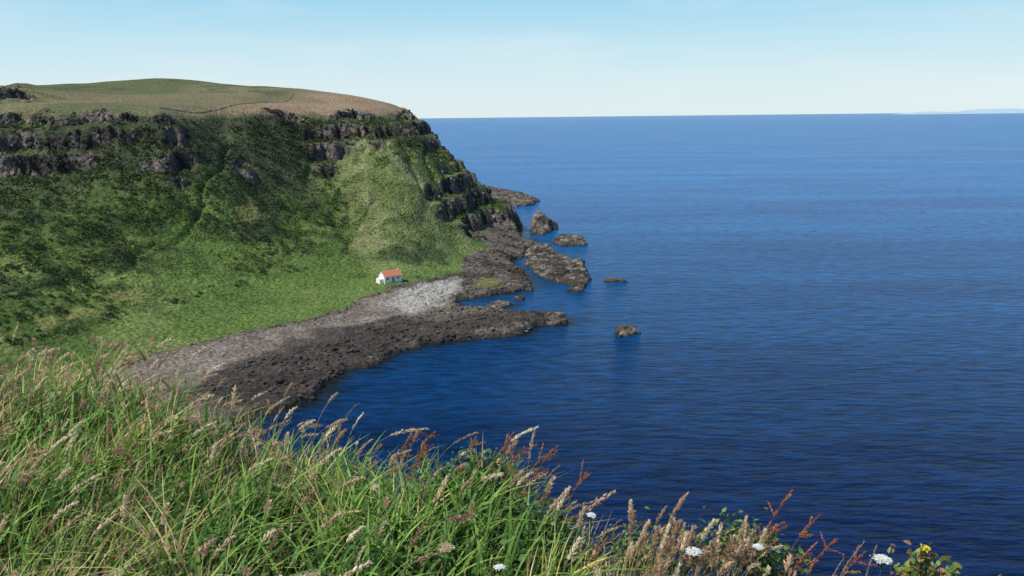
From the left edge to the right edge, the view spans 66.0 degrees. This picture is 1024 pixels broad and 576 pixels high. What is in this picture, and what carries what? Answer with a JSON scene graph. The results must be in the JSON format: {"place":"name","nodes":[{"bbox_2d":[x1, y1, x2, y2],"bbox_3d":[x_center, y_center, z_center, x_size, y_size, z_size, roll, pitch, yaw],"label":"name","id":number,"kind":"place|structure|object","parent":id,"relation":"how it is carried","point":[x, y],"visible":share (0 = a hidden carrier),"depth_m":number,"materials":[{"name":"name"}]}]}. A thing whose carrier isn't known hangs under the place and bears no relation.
{"place":"outdoors","nodes":[
{"label":"outdoors","id":0,"kind":"place"},
{"bbox_2d":[0,78,563,439],"bbox_3d":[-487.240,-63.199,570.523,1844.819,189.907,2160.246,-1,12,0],"label":"headland terrain","id":1,"kind":"structure","parent":0,"point":[143,99],"depth_m":359.04,"materials":[{"name":"green plant"}]},
{"bbox_2d":[161,92,294,113],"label":"stone wall","id":2,"kind":"structure","parent":1,"relation":"on","point":[224,107],"depth_m":459.38,"materials":[{"name":"grey stone"}]},
{"bbox_2d":[0,119,465,345],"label":"gorse scrub","id":3,"kind":"object","parent":1,"relation":"on","point":[69,271],"visible":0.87,"depth_m":348.39,"materials":[{"name":"green plant"}]},
{"bbox_2d":[0,113,509,394],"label":"bracken","id":4,"kind":"object","parent":1,"relation":"on","point":[290,139],"visible":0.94,"depth_m":377.26,"materials":[{"name":"green plant"}]},
{"bbox_2d":[0,85,526,257],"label":"cliff blocks","id":5,"kind":"structure","parent":1,"relation":"on","point":[58,163],"depth_m":436.51,"materials":[{"name":"grey stone"}]},
{"bbox_2d":[108,226,564,399],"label":"shore boulders","id":6,"kind":"object","parent":1,"relation":"on","point":[299,368],"visible":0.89,"depth_m":289.71,"materials":[{"name":"grey stone"}]},
{"bbox_2d":[376,268,401,283],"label":"white cottage","id":7,"kind":"structure","parent":1,"relation":"on","point":[389,276],"depth_m":361.65,"materials":[{"name":"white paint"}]},
{"bbox_2d":[0,333,716,575],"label":"cliff top ground","id":8,"kind":"structure","parent":0,"point":[3,556],"depth_m":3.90,"materials":[{"name":"green plant"}]},
{"bbox_2d":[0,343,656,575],"bbox_3d":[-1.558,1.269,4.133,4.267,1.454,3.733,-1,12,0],"label":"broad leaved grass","id":9,"kind":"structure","parent":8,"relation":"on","point":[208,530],"depth_m":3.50,"materials":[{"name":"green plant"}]},
{"bbox_2d":[390,432,420,487],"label":"red sorrel","id":10,"kind":"object","parent":8,"relation":"on","point":[403,447],"visible":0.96,"depth_m":3.70,"materials":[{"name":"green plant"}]},
{"bbox_2d":[403,444,432,493],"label":"red sorrel","id":11,"kind":"object","parent":8,"relation":"on","point":[424,450],"visible":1,"depth_m":3.58,"materials":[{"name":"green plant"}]},
{"bbox_2d":[411,431,438,494],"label":"red sorrel","id":12,"kind":"object","parent":8,"relation":"on","point":[428,439],"visible":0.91,"depth_m":3.77,"materials":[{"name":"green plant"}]},
{"bbox_2d":[321,436,592,575],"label":"bramble","id":13,"kind":"object","parent":8,"relation":"on","point":[520,543],"visible":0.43,"depth_m":3.37,"materials":[{"name":"green plant"}]},
{"bbox_2d":[453,436,483,494],"bbox_3d":[-0.193,0.889,3.632,0.139,0.401,0.099,-9,15,-32],"label":"red sorrel","id":14,"kind":"object","parent":8,"relation":"on","point":[470,446],"visible":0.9,"depth_m":3.62,"materials":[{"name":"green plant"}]},
{"bbox_2d":[493,564,505,575],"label":"wild carrot","id":15,"kind":"object","parent":8,"relation":"on","point":[499,567],"visible":1,"depth_m":2.74,"materials":[{"name":"white plant"}]},
{"bbox_2d":[487,432,513,484],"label":"red sorrel","id":16,"kind":"object","parent":8,"relation":"on","point":[504,447],"visible":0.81,"depth_m":3.63,"materials":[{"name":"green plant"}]},
{"bbox_2d":[499,444,536,498],"bbox_3d":[0.019,0.904,3.570,0.163,0.427,0.125,9,15,36],"label":"red sorrel","id":17,"kind":"object","parent":8,"relation":"on","point":[520,452],"visible":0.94,"depth_m":3.53,"materials":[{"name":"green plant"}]},
{"bbox_2d":[516,443,550,505],"bbox_3d":[0.100,0.949,3.524,0.156,0.485,0.117,-7,14,-25],"label":"red sorrel","id":18,"kind":"object","parent":8,"relation":"on","point":[536,469],"visible":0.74,"depth_m":3.49,"materials":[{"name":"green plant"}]},
{"bbox_2d":[522,445,557,514],"bbox_3d":[0.126,0.992,3.653,0.182,0.560,0.108,-1,12,0],"label":"red sorrel","id":19,"kind":"object","parent":8,"relation":"on","point":[553,450],"visible":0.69,"depth_m":3.60,"materials":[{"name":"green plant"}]},
{"bbox_2d":[556,460,591,553],"bbox_3d":[0.269,1.004,3.326,0.102,0.525,0.190,10,16,40],"label":"red sorrel","id":20,"kind":"object","parent":8,"relation":"on","point":[568,494],"visible":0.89,"depth_m":3.29,"materials":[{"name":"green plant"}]},
{"bbox_2d":[586,512,595,574],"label":"wild carrot","id":21,"kind":"object","parent":8,"relation":"on","point":[591,514],"visible":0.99,"depth_m":2.93,"materials":[{"name":"white plant"}]},
{"bbox_2d":[586,532,611,575],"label":"red sorrel","id":22,"kind":"object","parent":8,"relation":"on","point":[601,544],"visible":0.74,"depth_m":3.11,"materials":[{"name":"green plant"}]},
{"bbox_2d":[333,403,1002,575],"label":"tall grass stems","id":23,"kind":"object","parent":8,"relation":"on","point":[836,569],"visible":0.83,"depth_m":3.00,"materials":[{"name":"brown plant"}]},
{"bbox_2d":[686,546,702,572],"bbox_3d":[0.633,1.284,2.802,0.061,0.786,0.063,-1,12,0],"label":"wild carrot","id":24,"kind":"object","parent":8,"relation":"on","point":[696,552],"visible":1,"depth_m":2.72,"materials":[{"name":"white plant"}]},
{"bbox_2d":[578,506,815,575],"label":"herb plant","id":25,"kind":"object","parent":8,"relation":"on","point":[776,557],"visible":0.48,"depth_m":3.15,"materials":[{"name":"green plant"}]},
{"bbox_2d":[752,543,763,575],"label":"wild carrot","id":26,"kind":"object","parent":8,"relation":"on","point":[758,547],"visible":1,"depth_m":2.70,"materials":[{"name":"white plant"}]},
{"bbox_2d":[746,523,786,573],"bbox_3d":[0.969,1.136,3.062,0.171,0.494,0.132,-1,12,0],"label":"red sorrel","id":27,"kind":"object","parent":8,"relation":"on","point":[772,531],"visible":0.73,"depth_m":3.03,"materials":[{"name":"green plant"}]},
{"bbox_2d":[751,489,792,573],"bbox_3d":[1.041,1.155,3.233,0.170,0.685,0.182,4,13,20],"label":"red sorrel","id":28,"kind":"object","parent":8,"relation":"on","point":[769,524],"visible":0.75,"depth_m":3.18,"materials":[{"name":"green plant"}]},
{"bbox_2d":[778,542,818,575],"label":"red sorrel","id":29,"kind":"object","parent":8,"relation":"on","point":[801,560],"visible":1,"depth_m":2.83,"materials":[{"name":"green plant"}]},
{"bbox_2d":[780,514,820,573],"bbox_3d":[1.108,1.181,3.098,0.194,0.618,0.066,-4,13,-16],"label":"red sorrel","id":30,"kind":"object","parent":8,"relation":"on","point":[802,534],"visible":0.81,"depth_m":3.06,"materials":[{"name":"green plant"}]},
{"bbox_2d":[806,533,844,575],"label":"red sorrel","id":31,"kind":"object","parent":8,"relation":"on","point":[820,555],"visible":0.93,"depth_m":2.92,"materials":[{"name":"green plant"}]},
{"bbox_2d":[836,545,878,575],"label":"red sorrel","id":32,"kind":"object","parent":8,"relation":"on","point":[854,561],"visible":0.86,"depth_m":2.88,"materials":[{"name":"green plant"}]},
{"bbox_2d":[869,554,892,575],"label":"wild carrot","id":33,"kind":"object","parent":8,"relation":"on","point":[884,558],"visible":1,"depth_m":2.80,"materials":[{"name":"white plant"}]},
{"bbox_2d":[887,540,961,575],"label":"yellow flowered plant","id":34,"kind":"object","parent":8,"relation":"on","point":[905,568],"visible":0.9,"depth_m":2.97,"materials":[{"name":"green plant"}]},
{"bbox_2d":[910,544,930,575],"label":"yellow flower","id":35,"kind":"object","parent":34,"relation":"attached to","point":[920,566],"visible":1,"depth_m":2.88,"materials":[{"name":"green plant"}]},
{"bbox_2d":[0,324,796,575],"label":"flowering grass","id":36,"kind":"structure","parent":0,"point":[671,532],"depth_m":3.29,"materials":[{"name":"plant"}]},
{"bbox_2d":[0,0,1023,117],"label":"sky","id":37,"kind":"structure","parent":0,"point":[428,58],"materials":[{"name":"blue"}]},
{"bbox_2d":[216,113,1023,575],"bbox_3d":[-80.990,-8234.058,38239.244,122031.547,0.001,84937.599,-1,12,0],"label":"sea","id":38,"kind":"structure","parent":0,"point":[824,313],"depth_m":277.01,"materials":[{"name":"liquid"}]},
{"bbox_2d":[486,299,516,308],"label":"rock islet","id":39,"kind":"object","parent":38,"relation":"in","point":[500,304],"visible":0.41,"depth_m":340.00,"materials":[{"name":"grey stone"}]},
{"bbox_2d":[483,185,539,206],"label":"rock shelf","id":40,"kind":"object","parent":38,"relation":"in","point":[516,198],"visible":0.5,"depth_m":771.62,"materials":[{"name":"grey stone"}]},
{"bbox_2d":[514,295,524,300],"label":"rock islet","id":41,"kind":"object","parent":38,"relation":"in","point":[519,298],"visible":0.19,"depth_m":351.07,"materials":[{"name":"grey stone"}]},
{"bbox_2d":[524,259,532,265],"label":"rock islet","id":42,"kind":"object","parent":38,"relation":"in","point":[527,262],"visible":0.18,"depth_m":434.56,"materials":[{"name":"grey stone"}]},
{"bbox_2d":[520,237,537,247],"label":"rock islet","id":43,"kind":"object","parent":38,"relation":"in","point":[526,242],"visible":0.32,"depth_m":500.36,"materials":[{"name":"grey stone"}]},
{"bbox_2d":[525,285,533,291],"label":"rock islet","id":44,"kind":"object","parent":38,"relation":"in","point":[529,288],"visible":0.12,"depth_m":370.80,"materials":[{"name":"grey stone"}]},
{"bbox_2d":[529,210,558,234],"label":"sea stack","id":45,"kind":"object","parent":38,"relation":"in","point":[542,223],"visible":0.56,"depth_m":561.66,"materials":[{"name":"grey stone"}]},
{"bbox_2d":[538,311,567,325],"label":"rock islet","id":46,"kind":"object","parent":38,"relation":"in","point":[554,316],"visible":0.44,"depth_m":312.88,"materials":[{"name":"grey stone"}]},
{"bbox_2d":[525,243,591,288],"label":"rock shelf","id":47,"kind":"object","parent":38,"relation":"in","point":[549,263],"visible":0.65,"depth_m":419.13,"materials":[{"name":"grey stone"}]},
{"bbox_2d":[552,234,587,246],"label":"rock islet","id":48,"kind":"object","parent":38,"relation":"in","point":[565,240],"visible":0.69,"depth_m":504.79,"materials":[{"name":"grey stone"}]},
{"bbox_2d":[567,287,583,292],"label":"rock islet","id":49,"kind":"object","parent":38,"relation":"in","point":[576,289],"visible":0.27,"depth_m":366.83,"materials":[{"name":"grey stone"}]},
{"bbox_2d":[604,277,626,282],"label":"rock islet","id":50,"kind":"object","parent":38,"relation":"in","point":[613,280],"visible":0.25,"depth_m":388.89,"materials":[{"name":"grey stone"}]},
{"bbox_2d":[614,324,640,337],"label":"rock islet","id":51,"kind":"object","parent":38,"relation":"in","point":[625,330],"visible":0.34,"depth_m":294.33,"materials":[{"name":"grey stone"}]},
{"bbox_2d":[902,108,1023,113],"bbox_3d":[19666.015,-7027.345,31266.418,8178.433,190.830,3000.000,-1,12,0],"label":"distant island","id":52,"kind":"structure","parent":0,"point":[985,111],"depth_m":30393.35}
]}

